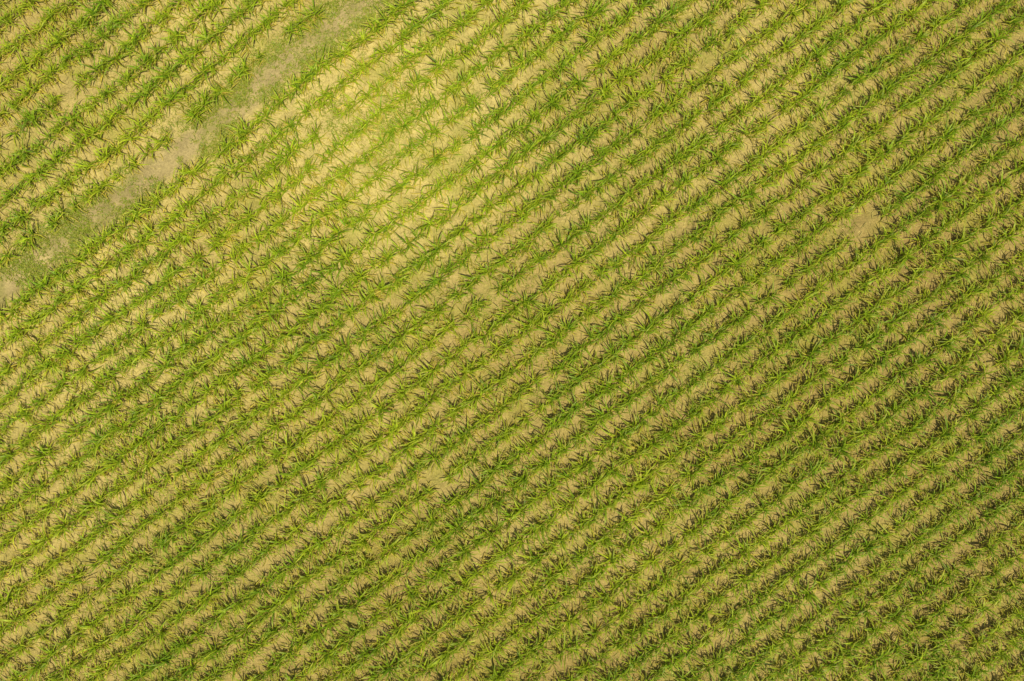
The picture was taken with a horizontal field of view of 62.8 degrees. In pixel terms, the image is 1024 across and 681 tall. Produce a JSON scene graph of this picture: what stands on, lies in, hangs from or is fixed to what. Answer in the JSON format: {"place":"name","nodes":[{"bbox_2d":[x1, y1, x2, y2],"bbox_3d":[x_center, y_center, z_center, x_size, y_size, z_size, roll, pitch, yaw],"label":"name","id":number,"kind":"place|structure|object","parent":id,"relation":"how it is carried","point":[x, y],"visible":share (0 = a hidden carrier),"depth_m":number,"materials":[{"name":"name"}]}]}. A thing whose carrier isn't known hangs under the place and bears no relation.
{"place":"outdoors","nodes":[
{"label":"outdoors","id":0,"kind":"place"},
{"bbox_2d":[0,0,1023,680],"bbox_3d":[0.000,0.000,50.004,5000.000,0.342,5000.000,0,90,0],"label":"ground","id":1,"kind":"structure","parent":0,"point":[188,150],"depth_m":50.02,"materials":[{"name":"soil"}]},
{"bbox_2d":[0,0,1023,680],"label":"sugarcane crop","id":2,"kind":"object","parent":1,"relation":"on","point":[182,296],"visible":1,"depth_m":49.52,"materials":[{"name":"plant"}]},
{"bbox_2d":[0,0,1023,680],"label":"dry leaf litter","id":3,"kind":"object","parent":1,"relation":"on","point":[518,342],"visible":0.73,"depth_m":49.98,"materials":[{"name":"brown plant"}]},
{"bbox_2d":[0,0,1023,680],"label":"weeds","id":4,"kind":"object","parent":1,"relation":"on","point":[356,20],"visible":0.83,"depth_m":49.98,"materials":[{"name":"green plant"}]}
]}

